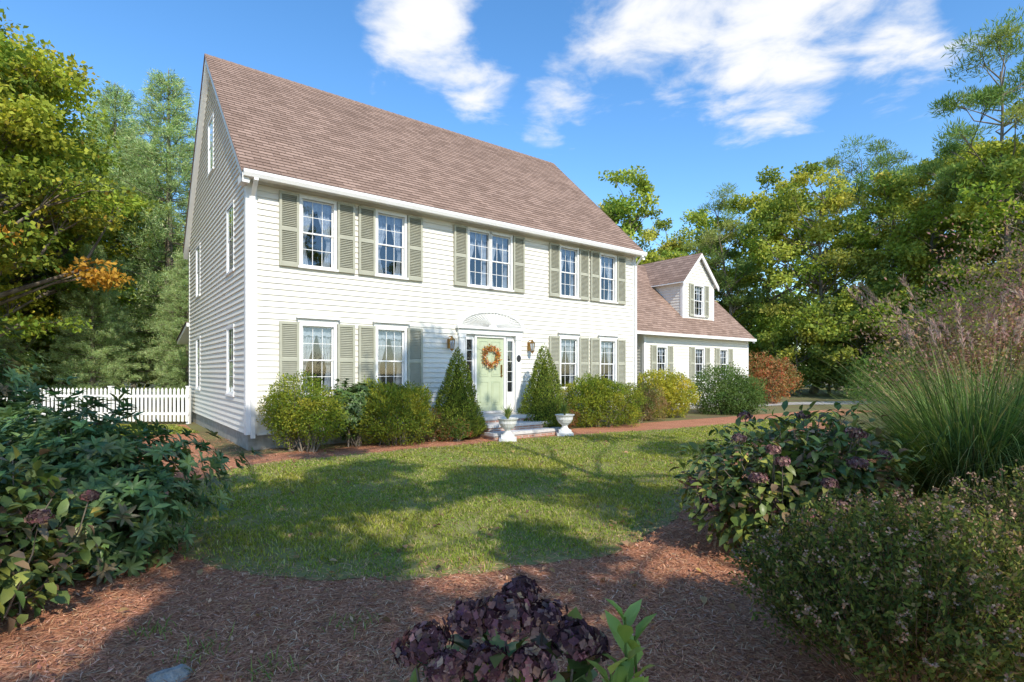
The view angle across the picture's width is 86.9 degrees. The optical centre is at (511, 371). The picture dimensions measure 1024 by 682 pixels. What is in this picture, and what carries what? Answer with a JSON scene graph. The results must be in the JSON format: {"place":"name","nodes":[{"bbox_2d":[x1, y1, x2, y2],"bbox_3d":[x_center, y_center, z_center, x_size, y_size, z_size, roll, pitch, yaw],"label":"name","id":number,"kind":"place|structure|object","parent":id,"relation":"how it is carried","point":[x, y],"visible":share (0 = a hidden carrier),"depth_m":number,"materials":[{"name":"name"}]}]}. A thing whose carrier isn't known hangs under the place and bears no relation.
{"place":"outdoors","nodes":[
{"label":"outdoors","id":0,"kind":"place"},
{"bbox_2d":[166,412,834,581],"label":"lawn","id":1,"kind":"structure","parent":0,"point":[415,564],"depth_m":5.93,"materials":[{"name":"plant"}]},
{"bbox_2d":[29,437,901,680],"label":"fallen leaves","id":2,"kind":"object","parent":1,"relation":"on","point":[603,615],"visible":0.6,"depth_m":4.91,"materials":[{"name":"brown plant"}]},
{"bbox_2d":[497,403,517,441],"bbox_3d":[-0.097,1.156,12.559,0.504,0.888,0.504,0,0,0],"label":"garden urn","id":3,"kind":"object","parent":1,"relation":"on","point":[507,422],"visible":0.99,"depth_m":12.42,"materials":[{"name":"stone"}]},
{"bbox_2d":[0,0,1023,372],"label":"sky","id":4,"kind":"structure","parent":0,"point":[701,95],"materials":[{"name":"blue"}]},
{"bbox_2d":[17,381,1012,456],"bbox_3d":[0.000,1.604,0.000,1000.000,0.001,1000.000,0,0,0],"label":"ground","id":5,"kind":"structure","parent":0,"point":[693,413],"depth_m":20.90,"materials":[{"name":"brown soil"}]},
{"bbox_2d":[0,275,38,392],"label":"white pine tree","id":6,"kind":"object","parent":5,"relation":"on","point":[7,338],"visible":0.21,"depth_m":19.22,"materials":[{"name":"green plant"}]},
{"bbox_2d":[4,191,49,385],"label":"white pine tree","id":7,"kind":"object","parent":5,"relation":"on","point":[29,349],"visible":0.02,"depth_m":22.77,"materials":[{"name":"green plant"}]},
{"bbox_2d":[14,243,105,392],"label":"young oak tree","id":8,"kind":"object","parent":5,"relation":"on","point":[49,381],"visible":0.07,"depth_m":25.99,"materials":[{"name":"green plant"}]},
{"bbox_2d":[0,7,149,341],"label":"maple tree","id":9,"kind":"object","parent":5,"relation":"on","point":[24,171],"visible":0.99,"depth_m":16.81,"materials":[{"name":"green plant"}]},
{"bbox_2d":[0,17,168,355],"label":"maple tree","id":10,"kind":"object","parent":5,"relation":"on","point":[74,237],"visible":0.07,"depth_m":21.37,"materials":[{"name":"green plant"}]},
{"bbox_2d":[18,267,150,394],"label":"young oak tree","id":11,"kind":"object","parent":5,"relation":"on","point":[75,351],"depth_m":32.58,"materials":[{"name":"green plant"}]},
{"bbox_2d":[37,243,145,410],"bbox_3d":[-15.489,-1.618,19.939,3.319,6.437,3.116,0,0,-12],"label":"white pine tree","id":12,"kind":"object","parent":5,"relation":"on","point":[91,355],"visible":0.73,"depth_m":19.70,"materials":[{"name":"green plant"}]},
{"bbox_2d":[3,386,191,423],"bbox_3d":[-17.200,1.015,16.688,14.530,1.170,0.175,0,0,0],"label":"picket fence","id":13,"kind":"object","parent":5,"relation":"on","point":[174,413],"visible":0.58,"depth_m":16.60,"materials":[{"name":"white wood"}]},
{"bbox_2d":[25,78,185,403],"bbox_3d":[-19.948,-6.444,27.045,7.791,16.092,8.296,0,0,16],"label":"white pine tree","id":14,"kind":"object","parent":5,"relation":"on","point":[107,102],"visible":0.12,"depth_m":26.43,"materials":[{"name":"green plant"}]},
{"bbox_2d":[38,106,183,391],"bbox_3d":[-23.414,-6.733,32.215,10.399,16.884,8.993,0,0,25],"label":"oak tree","id":15,"kind":"object","parent":5,"relation":"on","point":[85,114],"visible":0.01,"depth_m":31.27,"materials":[{"name":"green plant"}]},
{"bbox_2d":[63,68,197,407],"bbox_3d":[-15.596,-6.061,24.648,7.901,15.326,7.420,0,0,0],"label":"white pine tree","id":16,"kind":"object","parent":5,"relation":"on","point":[151,282],"visible":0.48,"depth_m":23.56,"materials":[{"name":"green plant"}]},
{"bbox_2d":[122,237,184,393],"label":"young oak tree","id":17,"kind":"object","parent":5,"relation":"on","point":[146,385],"depth_m":31.28,"materials":[{"name":"green plant"}]},
{"bbox_2d":[141,252,188,400],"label":"white pine tree","id":18,"kind":"object","parent":5,"relation":"on","point":[174,371],"visible":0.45,"depth_m":21.01,"materials":[{"name":"green plant"}]},
{"bbox_2d":[325,378,380,446],"bbox_3d":[-3.397,0.860,11.538,1.209,1.494,1.103,0,0,0],"label":"rhododendron shrub","id":19,"kind":"object","parent":5,"relation":"on","point":[356,403],"visible":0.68,"depth_m":11.41,"materials":[{"name":"green plant"}]},
{"bbox_2d":[184,58,646,450],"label":"trim","id":20,"kind":"structure","parent":5,"relation":"on","point":[249,180],"depth_m":12.03,"materials":[{"name":"paint"}]},
{"bbox_2d":[176,322,188,344],"bbox_3d":[-9.918,-0.130,20.096,4.130,3.060,2.750,0,0,-37],"label":"lean to","id":21,"kind":"object","parent":20,"relation":"attached to","point":[183,337],"visible":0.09,"depth_m":18.98,"materials":[{"name":"paint"}]},
{"bbox_2d":[189,78,243,432],"bbox_3d":[-8.018,-3.546,14.404,0.034,9.612,8.600,0,0,-37],"label":"gable siding","id":22,"kind":"object","parent":20,"relation":"attached to","point":[216,307],"visible":0.91,"depth_m":13.72,"materials":[{"name":"paint"}]},
{"bbox_2d":[183,54,643,252],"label":"roof","id":23,"kind":"structure","parent":20,"relation":"on","point":[277,125],"depth_m":14.88,"materials":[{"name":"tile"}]},
{"bbox_2d":[257,184,632,432],"bbox_3d":[-0.591,-1.330,14.660,11.730,5.180,0.024,0,0,-37],"label":"front siding","id":24,"kind":"object","parent":20,"relation":"attached to","point":[435,304],"visible":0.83,"depth_m":13.50,"materials":[{"name":"paint"}]},
{"bbox_2d":[195,113,619,396],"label":"windows","id":25,"kind":"structure","parent":24,"relation":"attached to","point":[490,261],"depth_m":13.12,"materials":[{"name":"white glass"}]},
{"bbox_2d":[279,190,625,395],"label":"shutters","id":26,"kind":"object","parent":25,"relation":"attached to","point":[289,256],"visible":0.91,"depth_m":12.59,"materials":[{"name":"green paint"}]},
{"bbox_2d":[447,336,454,350],"bbox_3d":[-1.548,-0.715,13.746,0.190,0.430,0.252,0,0,-37],"label":"wall lantern","id":27,"kind":"object","parent":24,"relation":"attached to","point":[449,344],"depth_m":13.70,"materials":[{"name":"gold metal"}]},
{"bbox_2d":[455,311,525,413],"bbox_3d":[-0.561,-0.260,14.629,2.240,2.760,0.210,0,0,-37],"label":"entrance","id":28,"kind":"object","parent":24,"relation":"attached to","point":[498,388],"visible":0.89,"depth_m":14.70,"materials":[{"name":"paint"}]},
{"bbox_2d":[481,343,502,368],"bbox_3d":[-0.542,-0.411,14.582,0.688,0.735,0.154,0,0,-37],"label":"door wreath","id":29,"kind":"object","parent":28,"relation":"attached to","point":[489,348],"depth_m":14.59,"materials":[{"name":"orange plant"}]},
{"bbox_2d":[527,339,534,353],"bbox_3d":[0.548,-0.715,15.351,0.190,0.430,0.252,0,0,-37],"label":"wall lantern","id":30,"kind":"object","parent":24,"relation":"attached to","point":[532,342],"depth_m":15.34,"materials":[{"name":"gold metal"}]},
{"bbox_2d":[15,262,959,387],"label":"distant tree line","id":31,"kind":"object","parent":5,"relation":"on","point":[777,292],"depth_m":57.63,"materials":[{"name":"green plant"}]},
{"bbox_2d":[0,409,1021,681],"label":"mulch bed","id":32,"kind":"object","parent":5,"relation":"on","point":[54,625],"visible":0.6,"depth_m":3.58,"materials":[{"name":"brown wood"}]},
{"bbox_2d":[0,442,121,634],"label":"hydrangea bush","id":33,"kind":"object","parent":32,"relation":"on","point":[17,503],"visible":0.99,"depth_m":3.50,"materials":[{"name":"green plant"}]},
{"bbox_2d":[0,318,135,445],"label":"rhododendron bush","id":34,"kind":"object","parent":32,"relation":"on","point":[9,390],"visible":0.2,"depth_m":6.07,"materials":[{"name":"green plant"}]},
{"bbox_2d":[0,376,262,595],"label":"rhododendron bush","id":35,"kind":"object","parent":32,"relation":"on","point":[102,461],"visible":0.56,"depth_m":4.42,"materials":[{"name":"green plant"}]},
{"bbox_2d":[146,664,193,681],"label":"garden rock","id":36,"kind":"object","parent":32,"relation":"on","point":[177,672],"visible":0.95,"depth_m":2.79,"materials":[{"name":"grey stone"}]},
{"bbox_2d":[125,453,381,681],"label":"weed tufts","id":37,"kind":"object","parent":32,"relation":"on","point":[212,641],"visible":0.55,"depth_m":3.14,"materials":[{"name":"green plant"}]},
{"bbox_2d":[255,367,350,452],"bbox_3d":[-4.190,0.756,10.873,1.960,1.708,1.529,0,0,0],"label":"azalea shrub","id":38,"kind":"object","parent":32,"relation":"on","point":[300,417],"visible":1,"depth_m":10.70,"materials":[{"name":"green plant"}]},
{"bbox_2d":[346,375,440,445],"bbox_3d":[-2.674,0.852,11.831,2.113,1.593,1.999,0,0,-28],"label":"yew shrub","id":39,"kind":"object","parent":32,"relation":"on","point":[404,401],"visible":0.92,"depth_m":11.61,"materials":[{"name":"green plant"}]},
{"bbox_2d":[406,408,451,441],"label":"azalea shrub","id":40,"kind":"object","parent":32,"relation":"on","point":[433,438],"visible":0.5,"depth_m":12.34,"materials":[{"name":"green plant"}]},
{"bbox_2d":[436,417,475,441],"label":"azalea shrub","id":41,"kind":"object","parent":32,"relation":"on","point":[454,438],"visible":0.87,"depth_m":12.35,"materials":[{"name":"green plant"}]},
{"bbox_2d":[428,346,486,437],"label":"dwarf spruce","id":42,"kind":"object","parent":32,"relation":"on","point":[457,397],"visible":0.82,"depth_m":12.66,"materials":[{"name":"green plant"}]},
{"bbox_2d":[390,574,643,681],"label":"hydrangea bush","id":43,"kind":"object","parent":32,"relation":"on","point":[576,637],"visible":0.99,"depth_m":1.69,"materials":[{"name":"purple plant"}]},
{"bbox_2d":[516,344,573,426],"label":"dwarf spruce","id":44,"kind":"object","parent":32,"relation":"on","point":[543,402],"visible":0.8,"depth_m":14.31,"materials":[{"name":"green plant"}]},
{"bbox_2d":[555,400,574,435],"bbox_3d":[1.332,1.148,13.653,0.504,0.904,0.504,0,0,0],"label":"garden urn","id":45,"kind":"object","parent":32,"relation":"on","point":[564,419],"visible":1,"depth_m":13.51,"materials":[{"name":"stone"}]},
{"bbox_2d":[561,400,579,427],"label":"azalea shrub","id":46,"kind":"object","parent":32,"relation":"on","point":[574,416],"visible":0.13,"depth_m":15.04,"materials":[{"name":"green plant"}]},
{"bbox_2d":[562,370,648,427],"bbox_3d":[2.556,0.796,15.784,2.934,1.693,1.899,0,0,0],"label":"yew shrub","id":47,"kind":"object","parent":32,"relation":"on","point":[595,395],"visible":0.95,"depth_m":15.53,"materials":[{"name":"green plant"}]},
{"bbox_2d":[586,598,656,681],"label":"hydrangea shoots","id":48,"kind":"object","parent":32,"relation":"on","point":[627,641],"visible":0.95,"depth_m":1.73,"materials":[{"name":"green plant"}]},
{"bbox_2d":[613,380,658,423],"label":"azalea shrub","id":49,"kind":"object","parent":32,"relation":"on","point":[646,407],"visible":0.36,"depth_m":16.70,"materials":[{"name":"green plant"}]},
{"bbox_2d":[632,387,670,420],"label":"barberry shrub","id":50,"kind":"object","parent":32,"relation":"on","point":[649,416],"visible":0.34,"depth_m":17.66,"materials":[{"name":"yellow plant"}]},
{"bbox_2d":[669,399,925,556],"bbox_3d":[2.537,0.966,5.009,2.190,1.459,1.806,0,0,0],"label":"hydrangea bush","id":51,"kind":"object","parent":32,"relation":"on","point":[782,473],"visible":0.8,"depth_m":4.65,"materials":[{"name":"green plant"}]},
{"bbox_2d":[724,481,1023,681],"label":"spirea bush","id":52,"kind":"object","parent":32,"relation":"on","point":[932,572],"visible":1,"depth_m":2.48,"materials":[{"name":"green plant"}]},
{"bbox_2d":[765,274,1023,526],"bbox_3d":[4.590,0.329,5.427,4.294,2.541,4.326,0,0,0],"label":"ornamental grass","id":53,"kind":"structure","parent":32,"relation":"on","point":[936,443],"depth_m":5.05,"materials":[{"name":"green plant"}]},
{"bbox_2d":[843,194,1023,423],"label":"smokebush shrub","id":54,"kind":"object","parent":32,"relation":"on","point":[994,337],"visible":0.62,"depth_m":9.58,"materials":[{"name":"green plant"}]},
{"bbox_2d":[893,459,1023,600],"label":"spirea bush","id":55,"kind":"object","parent":32,"relation":"on","point":[1000,504],"visible":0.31,"depth_m":3.43,"materials":[{"name":"green plant"}]},
{"bbox_2d":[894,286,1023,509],"bbox_3d":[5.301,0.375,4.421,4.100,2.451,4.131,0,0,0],"label":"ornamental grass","id":56,"kind":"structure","parent":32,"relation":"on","point":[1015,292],"depth_m":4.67,"materials":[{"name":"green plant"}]},
{"bbox_2d":[473,412,561,439],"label":"front steps","id":57,"kind":"structure","parent":5,"relation":"on","point":[494,430],"depth_m":13.53,"materials":[{"name":"white stone"}]},
{"bbox_2d":[596,164,691,264],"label":"oak tree","id":58,"kind":"object","parent":5,"relation":"on","point":[615,211],"visible":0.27,"depth_m":40.36,"materials":[{"name":"green plant"}]},
{"bbox_2d":[637,365,701,417],"bbox_3d":[5.324,0.701,19.174,2.622,1.905,1.910,0,0,28],"label":"forsythia shrub","id":59,"kind":"object","parent":5,"relation":"on","point":[673,388],"visible":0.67,"depth_m":18.80,"materials":[{"name":"yellow plant"}]},
{"bbox_2d":[636,217,714,270],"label":"oak tree","id":60,"kind":"object","parent":5,"relation":"on","point":[652,235],"visible":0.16,"depth_m":48.98,"materials":[{"name":"green plant"}]},
{"bbox_2d":[637,331,756,409],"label":"wing trim","id":61,"kind":"structure","parent":5,"relation":"on","point":[664,334],"depth_m":22.82,"materials":[{"name":"white wood"}]},
{"bbox_2d":[637,265,754,338],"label":"wing roof","id":62,"kind":"structure","parent":61,"relation":"on","point":[657,311],"depth_m":24.17,"materials":[{"name":"brown tile"}]},
{"bbox_2d":[641,253,718,320],"bbox_3d":[7.600,-3.785,26.193,2.800,3.371,3.670,0,0,-37],"label":"dormer","id":63,"kind":"object","parent":62,"relation":"on","point":[670,280],"visible":0.73,"depth_m":24.94,"materials":[{"name":"paint"}]},
{"bbox_2d":[663,208,762,293],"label":"oak tree","id":64,"kind":"object","parent":5,"relation":"on","point":[699,219],"visible":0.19,"depth_m":50.67,"materials":[{"name":"green plant"}]},
{"bbox_2d":[681,182,775,318],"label":"pitch pine tree","id":65,"kind":"object","parent":5,"relation":"on","point":[747,268],"visible":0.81,"depth_m":43.32,"materials":[{"name":"green plant"}]},
{"bbox_2d":[687,358,771,415],"bbox_3d":[8.070,0.543,20.727,3.518,2.223,2.660,0,0,-23],"label":"boxwood shrub","id":66,"kind":"object","parent":5,"relation":"on","point":[725,390],"visible":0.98,"depth_m":20.30,"materials":[{"name":"green plant"}]},
{"bbox_2d":[722,304,795,367],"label":"young oak tree","id":67,"kind":"object","parent":5,"relation":"on","point":[740,319],"visible":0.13,"depth_m":43.09,"materials":[{"name":"green plant"}]},
{"bbox_2d":[741,293,807,387],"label":"young oak tree","id":68,"kind":"object","parent":5,"relation":"on","point":[754,314],"visible":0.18,"depth_m":40.13,"materials":[{"name":"green plant"}]},
{"bbox_2d":[748,350,804,403],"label":"burning bush shrub","id":69,"kind":"object","parent":5,"relation":"on","point":[783,387],"visible":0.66,"depth_m":27.08,"materials":[{"name":"red plant"}]},
{"bbox_2d":[706,165,849,353],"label":"oak tree","id":70,"kind":"object","parent":5,"relation":"on","point":[742,202],"visible":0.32,"depth_m":45.19,"materials":[{"name":"green plant"}]},
{"bbox_2d":[752,290,864,395],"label":"young oak tree","id":71,"kind":"object","parent":5,"relation":"on","point":[776,343],"visible":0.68,"depth_m":35.85,"materials":[{"name":"green plant"}]},
{"bbox_2d":[736,161,890,393],"bbox_3d":[21.937,-6.983,39.450,10.711,17.391,9.263,0,0,-14],"label":"oak tree","id":72,"kind":"object","parent":5,"relation":"on","point":[819,234],"visible":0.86,"depth_m":38.75,"materials":[{"name":"green plant"}]},
{"bbox_2d":[788,291,877,394],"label":"young oak tree","id":73,"kind":"object","parent":5,"relation":"on","point":[824,382],"visible":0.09,"depth_m":37.49,"materials":[{"name":"green plant"}]},
{"bbox_2d":[801,172,899,389],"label":"pitch pine tree","id":74,"kind":"object","parent":5,"relation":"on","point":[845,281],"visible":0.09,"depth_m":47.06,"materials":[{"name":"green plant"}]},
{"bbox_2d":[790,267,918,396],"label":"young oak tree","id":75,"kind":"object","parent":5,"relation":"on","point":[845,304],"visible":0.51,"depth_m":33.55,"materials":[{"name":"green plant"}]},
{"bbox_2d":[800,134,932,390],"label":"pitch pine tree","id":76,"kind":"object","parent":5,"relation":"on","point":[882,160],"visible":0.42,"depth_m":43.34,"materials":[{"name":"green plant"}]},
{"bbox_2d":[852,293,932,389],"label":"young oak tree","id":77,"kind":"object","parent":5,"relation":"on","point":[878,337],"visible":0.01,"depth_m":36.30,"materials":[{"name":"green plant"}]},
{"bbox_2d":[830,165,964,395],"bbox_3d":[26.621,-6.273,37.261,8.468,15.809,6.936,0,0,-35],"label":"oak tree","id":78,"kind":"object","parent":5,"relation":"on","point":[883,190],"visible":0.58,"depth_m":35.89,"materials":[{"name":"green plant"}]},
{"bbox_2d":[838,343,989,403],"bbox_3d":[20.242,0.044,26.973,7.521,3.377,3.735,0,0,0],"label":"viburnum shrub","id":79,"kind":"object","parent":5,"relation":"on","point":[866,362],"visible":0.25,"depth_m":26.86,"materials":[{"name":"green plant"}]},
{"bbox_2d":[851,264,984,386],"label":"young oak tree","id":80,"kind":"object","parent":5,"relation":"on","point":[900,298],"visible":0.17,"depth_m":30.93,"materials":[{"name":"green plant"}]},
{"bbox_2d":[861,193,989,313],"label":"oak tree","id":81,"kind":"object","parent":5,"relation":"on","point":[913,270],"depth_m":49.66,"materials":[{"name":"green plant"}]},
{"bbox_2d":[855,155,1020,307],"bbox_3d":[27.560,-6.399,36.286,8.634,16.209,9.983,0,0,-16],"label":"oak tree","id":82,"kind":"object","parent":5,"relation":"on","point":[905,232],"visible":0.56,"depth_m":34.57,"materials":[{"name":"green plant"}]},
{"bbox_2d":[877,135,1023,287],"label":"oak tree","id":83,"kind":"object","parent":5,"relation":"on","point":[954,161],"visible":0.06,"depth_m":36.13,"materials":[{"name":"green plant"}]},
{"bbox_2d":[896,249,1020,394],"bbox_3d":[24.701,-2.490,30.692,6.721,8.254,7.729,0,0,0],"label":"young oak tree","id":84,"kind":"object","parent":5,"relation":"on","point":[955,269],"visible":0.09,"depth_m":29.13,"materials":[{"name":"green plant"}]},
{"bbox_2d":[908,3,1023,396],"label":"pitch pine tree","id":85,"kind":"object","parent":5,"relation":"on","point":[988,96],"visible":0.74,"depth_m":29.70,"materials":[{"name":"green plant"}]},
{"bbox_2d":[913,124,1019,263],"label":"pitch pine tree","id":86,"kind":"object","parent":5,"relation":"on","point":[920,189],"visible":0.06,"depth_m":46.15,"materials":[{"name":"green plant"}]},
{"bbox_2d":[919,257,1023,394],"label":"young oak tree","id":87,"kind":"object","parent":5,"relation":"on","point":[963,298],"visible":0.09,"depth_m":26.90,"materials":[{"name":"green plant"}]},
{"bbox_2d":[940,97,1023,291],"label":"oak tree","id":88,"kind":"object","parent":5,"relation":"on","point":[1013,172],"visible":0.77,"depth_m":29.20,"materials":[{"name":"green plant"}]},
{"bbox_2d":[949,100,1023,264],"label":"pitch pine tree","id":89,"kind":"object","parent":5,"relation":"on","point":[955,247],"visible":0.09,"depth_m":33.83,"materials":[{"name":"green plant"}]},
{"bbox_2d":[964,237,1023,387],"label":"young oak tree","id":90,"kind":"object","parent":5,"relation":"on","point":[1009,263],"visible":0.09,"depth_m":26.84,"materials":[{"name":"green plant"}]},
{"bbox_2d":[994,187,1022,252],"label":"oak tree","id":91,"kind":"object","parent":5,"relation":"on","point":[1018,240],"visible":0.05,"depth_m":33.16,"materials":[{"name":"green plant"}]},
{"bbox_2d":[637,334,746,406],"bbox_3d":[5.116,-1.933,25.957,10.830,6.666,7.024,0,0,-37],"label":"wing siding","id":92,"kind":"object","parent":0,"point":[681,355],"visible":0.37,"depth_m":23.39,"materials":[{"name":"white wood"}]},
{"bbox_2d":[651,283,732,379],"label":"wing windows","id":93,"kind":"structure","parent":92,"relation":"attached to","point":[661,357],"depth_m":24.36,"materials":[{"name":"white glass"}]},
{"bbox_2d":[714,295,745,328],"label":"young oak tree","id":94,"kind":"object","parent":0,"point":[719,302],"visible":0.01,"depth_m":47.71,"materials":[{"name":"green plant"}]},
{"bbox_2d":[753,400,994,405],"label":"driveway","id":95,"kind":"structure","parent":0,"point":[801,403],"depth_m":27.37,"materials":[{"name":"grey asphalt"}]},
{"label":"side lawn","id":96,"kind":"structure","parent":0,"visible":0},
{"bbox_2d":[83,424,197,436],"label":"side lawn grass","id":97,"kind":"structure","parent":96,"relation":"on","point":[176,427],"depth_m":15.11,"materials":[{"name":"green plant"}]}
]}

